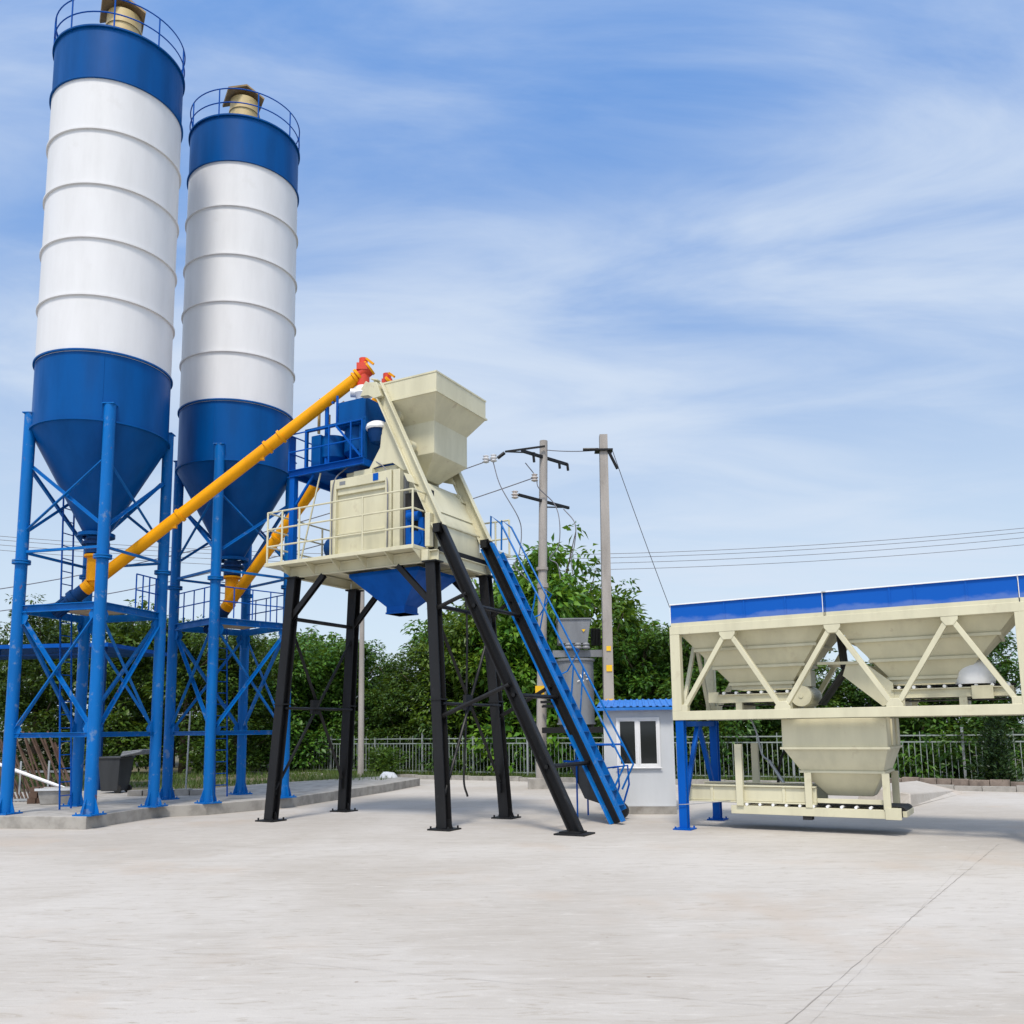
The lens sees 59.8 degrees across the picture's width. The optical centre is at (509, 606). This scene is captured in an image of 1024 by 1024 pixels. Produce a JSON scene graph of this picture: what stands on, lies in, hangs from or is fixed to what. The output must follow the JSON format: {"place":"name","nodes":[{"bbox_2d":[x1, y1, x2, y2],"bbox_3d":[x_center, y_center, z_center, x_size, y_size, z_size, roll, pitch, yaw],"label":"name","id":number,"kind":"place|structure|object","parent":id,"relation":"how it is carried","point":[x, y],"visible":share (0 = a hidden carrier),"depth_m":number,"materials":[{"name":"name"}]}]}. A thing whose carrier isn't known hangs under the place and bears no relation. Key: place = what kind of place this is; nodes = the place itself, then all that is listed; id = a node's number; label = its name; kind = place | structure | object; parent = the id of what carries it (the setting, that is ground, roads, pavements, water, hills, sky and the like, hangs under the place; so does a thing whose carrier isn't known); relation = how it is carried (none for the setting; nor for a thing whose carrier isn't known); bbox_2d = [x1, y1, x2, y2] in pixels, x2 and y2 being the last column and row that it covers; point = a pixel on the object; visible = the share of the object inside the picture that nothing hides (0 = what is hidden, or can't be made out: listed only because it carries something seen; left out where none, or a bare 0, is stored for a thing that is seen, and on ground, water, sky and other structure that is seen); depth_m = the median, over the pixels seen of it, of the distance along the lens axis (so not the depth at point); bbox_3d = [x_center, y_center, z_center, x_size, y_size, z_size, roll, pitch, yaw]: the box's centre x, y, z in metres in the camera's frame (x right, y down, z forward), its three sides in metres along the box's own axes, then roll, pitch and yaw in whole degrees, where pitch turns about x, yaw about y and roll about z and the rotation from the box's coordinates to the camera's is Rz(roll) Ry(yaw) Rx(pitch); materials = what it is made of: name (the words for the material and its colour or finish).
{"place":"outdoors","nodes":[
{"label":"outdoors","id":0,"kind":"place"},
{"bbox_2d":[255,378,633,836],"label":"mixing tower","id":1,"kind":"structure","parent":0,"point":[405,538],"depth_m":19.31,"materials":[{"name":"metal"}]},
{"bbox_2d":[51,357,374,617],"bbox_3d":[-6.763,-2.746,20.362,7.414,5.894,0.479,-1,-8,4],"label":"screw conveyor","id":2,"kind":"object","parent":1,"relation":"attached to","point":[363,371],"visible":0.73,"depth_m":20.29,"materials":[{"name":"metal"}]},
{"bbox_2d":[203,372,394,633],"bbox_3d":[-5.350,-2.419,22.392,6.270,5.958,0.486,-5,-9,30],"label":"screw conveyor","id":3,"kind":"object","parent":1,"relation":"attached to","point":[246,580],"visible":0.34,"depth_m":22.77,"materials":[{"name":"metal"}]},
{"bbox_2d":[384,370,487,485],"bbox_3d":[-1.658,-3.841,20.004,1.460,2.055,2.130,-5,-9,28],"label":"skip bucket","id":4,"kind":"object","parent":1,"relation":"hanging from","point":[442,417],"visible":0.81,"depth_m":19.48,"materials":[{"name":"metal"}]},
{"bbox_2d":[1,545,1018,570],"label":"overhead wire","id":5,"kind":"object","parent":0,"point":[652,568],"visible":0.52,"depth_m":71.14,"materials":[{"name":"metal"}]},
{"bbox_2d":[0,765,1021,784],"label":"grass verge","id":6,"kind":"object","parent":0,"point":[175,769],"depth_m":45.58,"materials":[{"name":"plant"}]},
{"bbox_2d":[0,620,90,760],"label":"deciduous tree","id":7,"kind":"object","parent":6,"relation":"on","point":[64,629],"visible":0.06,"depth_m":54.97,"materials":[{"name":"green plant"}]},
{"bbox_2d":[63,614,150,765],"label":"deciduous tree","id":8,"kind":"object","parent":6,"relation":"on","point":[107,635],"visible":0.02,"depth_m":51.38,"materials":[{"name":"green plant"}]},
{"bbox_2d":[132,644,205,766],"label":"deciduous tree","id":9,"kind":"object","parent":6,"relation":"on","point":[178,716],"visible":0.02,"depth_m":48.70,"materials":[{"name":"green plant"}]},
{"bbox_2d":[179,639,275,767],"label":"deciduous tree","id":10,"kind":"object","parent":6,"relation":"on","point":[191,764],"visible":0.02,"depth_m":45.90,"materials":[{"name":"green plant"}]},
{"bbox_2d":[236,632,324,766],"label":"deciduous tree","id":11,"kind":"object","parent":6,"relation":"on","point":[270,718],"visible":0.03,"depth_m":43.92,"materials":[{"name":"green plant"}]},
{"bbox_2d":[248,629,357,770],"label":"deciduous tree","id":12,"kind":"object","parent":6,"relation":"on","point":[299,677],"visible":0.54,"depth_m":40.68,"materials":[{"name":"green plant"}]},
{"bbox_2d":[272,625,369,767],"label":"deciduous tree","id":13,"kind":"object","parent":6,"relation":"on","point":[325,670],"visible":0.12,"depth_m":43.33,"materials":[{"name":"green plant"}]},
{"bbox_2d":[302,721,381,768],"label":"shrub","id":14,"kind":"object","parent":6,"relation":"on","point":[328,747],"visible":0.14,"depth_m":40.92,"materials":[{"name":"green plant"}]},
{"bbox_2d":[305,637,406,762],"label":"deciduous tree","id":15,"kind":"object","parent":6,"relation":"on","point":[368,662],"visible":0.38,"depth_m":42.03,"materials":[{"name":"green plant"}]},
{"bbox_2d":[320,725,392,772],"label":"shrub","id":16,"kind":"object","parent":6,"relation":"on","point":[356,760],"visible":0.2,"depth_m":40.32,"materials":[{"name":"green plant"}]},
{"bbox_2d":[352,715,404,769],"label":"shrub","id":17,"kind":"object","parent":6,"relation":"on","point":[354,765],"visible":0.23,"depth_m":40.46,"materials":[{"name":"green plant"}]},
{"bbox_2d":[365,745,408,774],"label":"rounded bush","id":18,"kind":"object","parent":6,"relation":"on","point":[385,761],"visible":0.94,"depth_m":35.82,"materials":[{"name":"green plant"}]},
{"bbox_2d":[355,653,431,769],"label":"deciduous tree","id":19,"kind":"object","parent":6,"relation":"on","point":[384,717],"visible":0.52,"depth_m":40.44,"materials":[{"name":"green plant"}]},
{"bbox_2d":[370,739,424,769],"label":"shrub","id":20,"kind":"object","parent":6,"relation":"on","point":[407,754],"visible":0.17,"depth_m":39.61,"materials":[{"name":"green plant"}]},
{"bbox_2d":[393,723,431,769],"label":"shrub","id":21,"kind":"object","parent":6,"relation":"on","point":[410,741],"visible":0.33,"depth_m":38.77,"materials":[{"name":"green plant"}]},
{"bbox_2d":[382,636,469,765],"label":"deciduous tree","id":22,"kind":"object","parent":6,"relation":"on","point":[419,694],"visible":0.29,"depth_m":39.66,"materials":[{"name":"green plant"}]},
{"bbox_2d":[405,740,456,771],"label":"shrub","id":23,"kind":"object","parent":6,"relation":"on","point":[417,763],"visible":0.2,"depth_m":38.25,"materials":[{"name":"green plant"}]},
{"bbox_2d":[413,697,490,773],"bbox_3d":[-2.181,5.669,37.797,3.605,3.726,2.803,5,-9,-34],"label":"shrub","id":24,"kind":"object","parent":6,"relation":"on","point":[422,725],"visible":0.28,"depth_m":37.63,"materials":[{"name":"green plant"}]},
{"bbox_2d":[407,605,509,769],"bbox_3d":[-1.553,3.572,39.279,5.304,7.596,5.108,-5,-9,29],"label":"deciduous tree","id":25,"kind":"object","parent":6,"relation":"on","point":[450,627],"visible":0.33,"depth_m":38.21,"materials":[{"name":"green plant"}]},
{"bbox_2d":[453,733,492,773],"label":"shrub","id":26,"kind":"object","parent":6,"relation":"on","point":[482,764],"visible":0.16,"depth_m":36.24,"materials":[{"name":"green plant"}]},
{"bbox_2d":[474,713,553,773],"bbox_3d":[0.350,5.766,36.643,3.615,2.978,2.810,4,-9,-31],"label":"shrub","id":27,"kind":"object","parent":6,"relation":"on","point":[506,716],"visible":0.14,"depth_m":36.25,"materials":[{"name":"green plant"}]},
{"bbox_2d":[450,576,592,774],"bbox_3d":[0.575,3.075,38.428,6.186,9.228,5.393,2,-8,-21],"label":"deciduous tree","id":28,"kind":"object","parent":6,"relation":"on","point":[479,743],"visible":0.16,"depth_m":36.93,"materials":[{"name":"green plant"}]},
{"bbox_2d":[467,584,592,768],"bbox_3d":[1.141,3.146,37.866,5.259,7.995,5.461,-6,-9,32],"label":"deciduous tree","id":29,"kind":"object","parent":6,"relation":"on","point":[522,650],"visible":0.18,"depth_m":36.70,"materials":[{"name":"green plant"}]},
{"bbox_2d":[475,521,601,769],"bbox_3d":[1.664,2.233,37.762,5.959,10.876,6.835,5,-10,-38],"label":"deciduous tree","id":30,"kind":"object","parent":6,"relation":"on","point":[566,604],"visible":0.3,"depth_m":36.59,"materials":[{"name":"green plant"}]},
{"bbox_2d":[508,725,569,771],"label":"shrub","id":31,"kind":"object","parent":6,"relation":"on","point":[515,756],"visible":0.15,"depth_m":35.76,"materials":[{"name":"green plant"}]},
{"bbox_2d":[526,721,603,771],"bbox_3d":[2.163,5.781,35.463,3.186,2.452,2.477,-2,-8,12],"label":"shrub","id":32,"kind":"object","parent":6,"relation":"on","point":[547,735],"visible":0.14,"depth_m":34.92,"materials":[{"name":"green plant"}]},
{"bbox_2d":[556,733,603,776],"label":"shrub","id":33,"kind":"object","parent":6,"relation":"on","point":[572,759],"visible":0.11,"depth_m":34.13,"materials":[{"name":"green plant"}]},
{"bbox_2d":[553,581,675,772],"bbox_3d":[4.144,3.073,35.889,5.092,8.349,5.840,3,-9,-26],"label":"deciduous tree","id":34,"kind":"object","parent":6,"relation":"on","point":[624,608],"visible":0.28,"depth_m":35.38,"materials":[{"name":"green plant"}]},
{"bbox_2d":[588,617,698,766],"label":"deciduous tree","id":35,"kind":"object","parent":6,"relation":"on","point":[636,678],"visible":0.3,"depth_m":34.66,"materials":[{"name":"green plant"}]},
{"bbox_2d":[674,724,709,777],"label":"shrub","id":36,"kind":"object","parent":6,"relation":"on","point":[688,754],"visible":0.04,"depth_m":32.82,"materials":[{"name":"green plant"}]},
{"bbox_2d":[640,623,752,772],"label":"deciduous tree","id":37,"kind":"object","parent":6,"relation":"on","point":[661,643],"visible":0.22,"depth_m":34.17,"materials":[{"name":"green plant"}]},
{"bbox_2d":[674,720,745,778],"bbox_3d":[7.185,5.272,32.262,2.530,2.358,3.241,7,-11,-44],"label":"shrub","id":38,"kind":"object","parent":6,"relation":"on","point":[729,747],"visible":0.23,"depth_m":31.62,"materials":[{"name":"green plant"}]},
{"bbox_2d":[683,659,781,773],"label":"deciduous tree","id":39,"kind":"object","parent":6,"relation":"on","point":[722,686],"visible":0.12,"depth_m":32.65,"materials":[{"name":"green plant"}]},
{"bbox_2d":[703,703,780,779],"bbox_3d":[8.332,4.831,31.800,2.825,3.415,3.634,-4,-8,22],"label":"shrub","id":40,"kind":"object","parent":6,"relation":"on","point":[751,730],"visible":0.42,"depth_m":31.10,"materials":[{"name":"green plant"}]},
{"bbox_2d":[749,722,803,778],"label":"shrub","id":41,"kind":"object","parent":6,"relation":"on","point":[769,756],"visible":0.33,"depth_m":31.47,"materials":[{"name":"green plant"}]},
{"bbox_2d":[730,648,860,775],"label":"deciduous tree","id":42,"kind":"object","parent":6,"relation":"on","point":[821,668],"visible":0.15,"depth_m":31.19,"materials":[{"name":"green plant"}]},
{"bbox_2d":[767,696,832,775],"bbox_3d":[10.685,4.733,31.105,3.234,3.345,2.514,-2,-8,11],"label":"shrub","id":43,"kind":"object","parent":6,"relation":"on","point":[775,732],"visible":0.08,"depth_m":31.14,"materials":[{"name":"green plant"}]},
{"bbox_2d":[816,660,914,768],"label":"deciduous tree","id":44,"kind":"object","parent":6,"relation":"on","point":[857,698],"visible":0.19,"depth_m":30.81,"materials":[{"name":"green plant"}]},
{"bbox_2d":[890,721,931,777],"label":"shrub","id":45,"kind":"object","parent":6,"relation":"on","point":[901,771],"visible":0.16,"depth_m":29.41,"materials":[{"name":"green plant"}]},
{"bbox_2d":[812,777,1023,788],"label":"stone edging","id":46,"kind":"object","parent":6,"relation":"on","point":[966,782],"visible":0.37,"depth_m":25.81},
{"bbox_2d":[890,701,971,777],"bbox_3d":[13.398,4.485,28.817,2.798,2.946,3.585,-4,-8,22],"label":"shrub","id":47,"kind":"object","parent":6,"relation":"on","point":[923,745],"visible":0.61,"depth_m":28.48,"materials":[{"name":"green plant"}]},
{"bbox_2d":[872,664,994,777],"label":"deciduous tree","id":48,"kind":"object","parent":6,"relation":"on","point":[917,719],"visible":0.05,"depth_m":29.09,"materials":[{"name":"green plant"}]},
{"bbox_2d":[913,631,1023,778],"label":"deciduous tree","id":49,"kind":"object","parent":6,"relation":"on","point":[1005,667],"visible":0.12,"depth_m":28.40,"materials":[{"name":"green plant"}]},
{"bbox_2d":[929,716,1020,778],"bbox_3d":[14.577,4.487,28.032,2.738,2.754,3.522,-4,-9,25],"label":"shrub","id":50,"kind":"object","parent":6,"relation":"on","point":[958,738],"visible":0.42,"depth_m":27.39,"materials":[{"name":"green plant"}]},
{"bbox_2d":[967,703,1023,783],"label":"columnar conifer","id":51,"kind":"object","parent":6,"relation":"on","point":[996,761],"visible":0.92,"depth_m":25.89,"materials":[{"name":"plant"}]},
{"bbox_2d":[970,738,1023,779],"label":"shrub","id":52,"kind":"object","parent":6,"relation":"on","point":[1012,763],"visible":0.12,"depth_m":27.48,"materials":[{"name":"green plant"}]},
{"bbox_2d":[1007,716,1023,737],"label":"shrub","id":53,"kind":"object","parent":6,"relation":"on","point":[1021,729],"visible":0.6,"depth_m":27.95,"materials":[{"name":"green plant"}]},
{"bbox_2d":[0,766,1022,791],"bbox_3d":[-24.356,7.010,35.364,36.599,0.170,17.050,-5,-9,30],"label":"rough ground","id":54,"kind":"structure","parent":0,"point":[139,787],"depth_m":33.05,"materials":[{"name":"green plant"}]},
{"bbox_2d":[0,593,115,776],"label":"deciduous tree","id":55,"kind":"object","parent":54,"relation":"on","point":[39,718],"visible":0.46,"depth_m":38.76,"materials":[{"name":"green plant"}]},
{"bbox_2d":[0,642,166,789],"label":"open shed","id":56,"kind":"structure","parent":54,"relation":"on","point":[52,650],"depth_m":27.66,"materials":[{"name":"metal"}]},
{"bbox_2d":[51,596,200,773],"bbox_3d":[-17.508,3.503,40.276,6.320,8.409,6.310,7,-11,-42],"label":"deciduous tree","id":57,"kind":"object","parent":54,"relation":"on","point":[128,633],"visible":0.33,"depth_m":39.16,"materials":[{"name":"green plant"}]},
{"bbox_2d":[105,614,255,774],"bbox_3d":[-14.415,3.927,39.983,6.109,7.382,5.629,-1,-8,5],"label":"deciduous tree","id":58,"kind":"object","parent":54,"relation":"on","point":[194,641],"visible":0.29,"depth_m":39.09,"materials":[{"name":"green plant"}]},
{"bbox_2d":[163,634,294,774],"bbox_3d":[-12.428,4.261,39.801,5.769,7.042,5.745,4,-9,-31],"label":"deciduous tree","id":59,"kind":"object","parent":54,"relation":"on","point":[258,713],"visible":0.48,"depth_m":39.16,"materials":[{"name":"green plant"}]},
{"bbox_2d":[1,528,1021,555],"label":"overhead wire","id":60,"kind":"object","parent":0,"point":[613,553],"visible":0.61,"depth_m":71.30,"materials":[{"name":"metal"}]},
{"bbox_2d":[0,779,1023,1023],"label":"concrete yard","id":61,"kind":"structure","parent":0,"point":[196,919],"depth_m":9.09,"materials":[{"name":"concrete"}]},
{"bbox_2d":[0,776,419,828],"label":"concrete apron","id":62,"kind":"object","parent":61,"relation":"on","point":[121,807],"visible":0.65,"depth_m":21.41,"materials":[{"name":"concrete"}]},
{"bbox_2d":[0,731,69,800],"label":"bar rack","id":63,"kind":"object","parent":62,"relation":"on","point":[48,776],"visible":0.5,"depth_m":22.78,"materials":[{"name":"metal"}]},
{"bbox_2d":[0,763,64,786],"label":"drain pipe","id":64,"kind":"object","parent":63,"relation":"on","point":[35,777],"visible":0.48,"depth_m":22.19,"materials":[{"name":"white paint"}]},
{"bbox_2d":[27,786,62,803],"bbox_3d":[-11.374,4.602,21.800,0.640,0.385,0.410,-1,-8,0],"label":"brick pile","id":65,"kind":"object","parent":62,"relation":"on","point":[33,798],"visible":0.35,"depth_m":21.65,"materials":[{"name":"orange brick"}]},
{"bbox_2d":[34,787,69,804],"bbox_3d":[-10.894,4.555,21.498,0.880,0.385,0.580,0,-8,-6],"label":"plastic tub","id":66,"kind":"object","parent":62,"relation":"on","point":[48,795],"visible":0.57,"depth_m":21.27,"materials":[{"name":"grey plastic"}]},
{"bbox_2d":[0,0,185,816],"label":"cement silo","id":67,"kind":"object","parent":62,"relation":"on","point":[96,426],"visible":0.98,"depth_m":20.11,"materials":[{"name":"blue metal"}]},
{"bbox_2d":[99,749,149,792],"bbox_3d":[-10.943,4.670,25.373,1.346,1.218,0.780,-2,-8,9],"label":"wheelie bin","id":68,"kind":"object","parent":62,"relation":"on","point":[115,773],"visible":0.88,"depth_m":25.11,"materials":[{"name":"plastic"}]},
{"bbox_2d":[127,788,202,795],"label":"concrete blocks","id":69,"kind":"object","parent":62,"relation":"on","point":[186,791],"depth_m":23.86,"materials":[{"name":"concrete"}]},
{"bbox_2d":[178,711,190,788],"bbox_3d":[-8.917,3.981,24.299,0.370,2.251,0.044,-1,-8,0],"label":"stake","id":70,"kind":"object","parent":62,"relation":"on","point":[189,714],"visible":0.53,"depth_m":24.30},
{"bbox_2d":[159,84,299,803],"bbox_3d":[-7.322,-4.889,23.903,2.998,19.666,2.998,-8,-11,43],"label":"cement silo","id":71,"kind":"object","parent":62,"relation":"on","point":[236,368],"visible":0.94,"depth_m":23.10,"materials":[{"name":"blue metal"}]},
{"bbox_2d":[358,590,364,776],"bbox_3d":[-5.966,2.752,35.971,0.260,8.300,0.260,-1,-8,0],"label":"utility pole","id":72,"kind":"object","parent":61,"relation":"on","point":[361,707],"visible":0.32,"depth_m":35.76,"materials":[{"name":"concrete"}]},
{"bbox_2d":[482,440,575,788],"bbox_3d":[0.685,0.088,29.397,3.081,11.628,1.363,0,-8,-8],"label":"utility pole","id":73,"kind":"object","parent":61,"relation":"on","point":[538,782],"visible":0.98,"depth_m":29.68,"materials":[{"name":"concrete"}]},
{"bbox_2d":[0,459,491,588],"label":"overhead wire","id":74,"kind":"object","parent":73,"relation":"attached to","point":[195,549],"visible":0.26,"depth_m":31.97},
{"bbox_2d":[0,478,531,610],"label":"overhead wire","id":75,"kind":"object","parent":73,"relation":"attached to","point":[297,551],"visible":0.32,"depth_m":31.33,"materials":[{"name":"metal"}]},
{"bbox_2d":[583,434,617,699],"bbox_3d":[3.011,0.032,28.255,1.150,11.360,0.400,-1,-8,0],"label":"utility pole","id":76,"kind":"object","parent":61,"relation":"on","point":[603,450],"visible":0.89,"depth_m":28.30,"materials":[{"name":"concrete"}]},
{"bbox_2d":[540,701,603,732],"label":"transformer platform","id":77,"kind":"structure","parent":76,"relation":"attached to","point":[591,728],"depth_m":27.79,"materials":[{"name":"metal"}]},
{"bbox_2d":[552,618,601,724],"bbox_3d":[2.236,2.072,28.480,1.720,3.340,1.260,-1,-8,0],"label":"transformer","id":78,"kind":"object","parent":77,"relation":"on","point":[577,630],"visible":0.59,"depth_m":28.16,"materials":[{"name":"grey metal"}]},
{"bbox_2d":[612,451,684,646],"bbox_3d":[4.978,-1.773,31.226,0.026,5.917,6.465,-5,-9,29],"label":"guy wire","id":79,"kind":"object","parent":76,"relation":"attached to","point":[641,531],"visible":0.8,"depth_m":30.52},
{"bbox_2d":[220,771,1023,791],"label":"kerb","id":80,"kind":"structure","parent":61,"relation":"on","point":[701,781],"depth_m":29.61,"materials":[{"name":"concrete"}]},
{"bbox_2d":[596,698,676,813],"bbox_3d":[3.070,3.446,21.029,1.880,2.622,2.650,-2,-8,8],"label":"control booth","id":81,"kind":"object","parent":61,"relation":"on","point":[644,729],"visible":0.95,"depth_m":19.90,"materials":[{"name":"metal"}]},
{"bbox_2d":[616,717,662,768],"bbox_3d":[2.880,3.041,19.933,1.030,1.130,0.059,-2,-8,8],"label":"window","id":82,"kind":"structure","parent":81,"relation":"in","point":[640,736],"depth_m":19.93,"materials":[{"name":"white paint"}]},
{"bbox_2d":[669,574,1023,830],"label":"aggregate batcher","id":83,"kind":"object","parent":61,"relation":"on","point":[905,638],"visible":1,"depth_m":15.85,"materials":[{"name":"white paint"}]},
{"bbox_2d":[785,845,996,1023],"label":"expansion joint","id":84,"kind":"object","parent":61,"relation":"on","point":[870,952],"visible":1,"depth_m":7.15,"materials":[{"name":"grey"}]},
{"bbox_2d":[858,781,962,806],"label":"concrete ramp","id":85,"kind":"structure","parent":61,"relation":"on","point":[914,793],"depth_m":22.13,"materials":[{"name":"concrete"}]},
{"bbox_2d":[0,726,1023,779],"bbox_3d":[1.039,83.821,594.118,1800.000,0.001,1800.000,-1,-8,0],"label":"ground","id":86,"kind":"structure","parent":0,"point":[176,761],"depth_m":60.55,"materials":[{"name":"soil"}]},
{"bbox_2d":[247,630,342,756],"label":"deciduous tree","id":87,"kind":"object","parent":86,"relation":"on","point":[304,636],"depth_m":48.76,"materials":[{"name":"green plant"}]},
{"bbox_2d":[356,663,415,768],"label":"deciduous tree","id":88,"kind":"object","parent":86,"relation":"on","point":[374,675],"visible":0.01,"depth_m":45.13,"materials":[{"name":"green plant"}]},
{"bbox_2d":[398,610,482,768],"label":"deciduous tree","id":89,"kind":"object","parent":86,"relation":"on","point":[422,634],"visible":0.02,"depth_m":43.76,"materials":[{"name":"green plant"}]},
{"bbox_2d":[447,590,507,768],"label":"deciduous tree","id":90,"kind":"object","parent":86,"relation":"on","point":[484,702],"depth_m":40.45,"materials":[{"name":"green plant"}]},
{"bbox_2d":[457,549,600,766],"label":"deciduous tree","id":91,"kind":"object","parent":86,"relation":"on","point":[515,570],"visible":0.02,"depth_m":40.46,"materials":[{"name":"green plant"}]},
{"bbox_2d":[556,563,648,699],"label":"deciduous tree","id":92,"kind":"object","parent":86,"relation":"on","point":[592,585],"depth_m":41.20,"materials":[{"name":"green plant"}]},
{"bbox_2d":[289,727,1023,782],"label":"picket fence","id":93,"kind":"object","parent":86,"relation":"on","point":[602,737],"visible":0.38,"depth_m":34.08,"materials":[{"name":"metal"}]},
{"bbox_2d":[613,641,703,771],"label":"deciduous tree","id":94,"kind":"object","parent":86,"relation":"on","point":[656,682],"visible":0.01,"depth_m":36.42,"materials":[{"name":"green plant"}]},
{"bbox_2d":[907,649,1023,770],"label":"deciduous tree","id":95,"kind":"object","parent":86,"relation":"on","point":[965,721],"visible":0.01,"depth_m":32.17,"materials":[{"name":"green plant"}]},
{"bbox_2d":[0,0,1023,730],"label":"sky","id":96,"kind":"structure","parent":0,"point":[770,252],"materials":[{"name":"blue"}]},
{"bbox_2d":[4,532,1023,559],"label":"overhead wire","id":97,"kind":"object","parent":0,"point":[649,556],"visible":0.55,"depth_m":71.26,"materials":[{"name":"metal"}]},
{"bbox_2d":[4,537,1023,564],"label":"overhead wire","id":98,"kind":"object","parent":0,"point":[656,561],"visible":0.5,"depth_m":71.21,"materials":[{"name":"metal"}]},
{"bbox_2d":[563,743,629,817],"bbox_3d":[1.901,3.733,19.159,1.341,1.570,0.604,-5,-9,28],"label":"hand cart","id":99,"kind":"object","parent":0,"point":[584,784],"visible":0.38,"depth_m":19.04,"materials":[{"name":"metal"}]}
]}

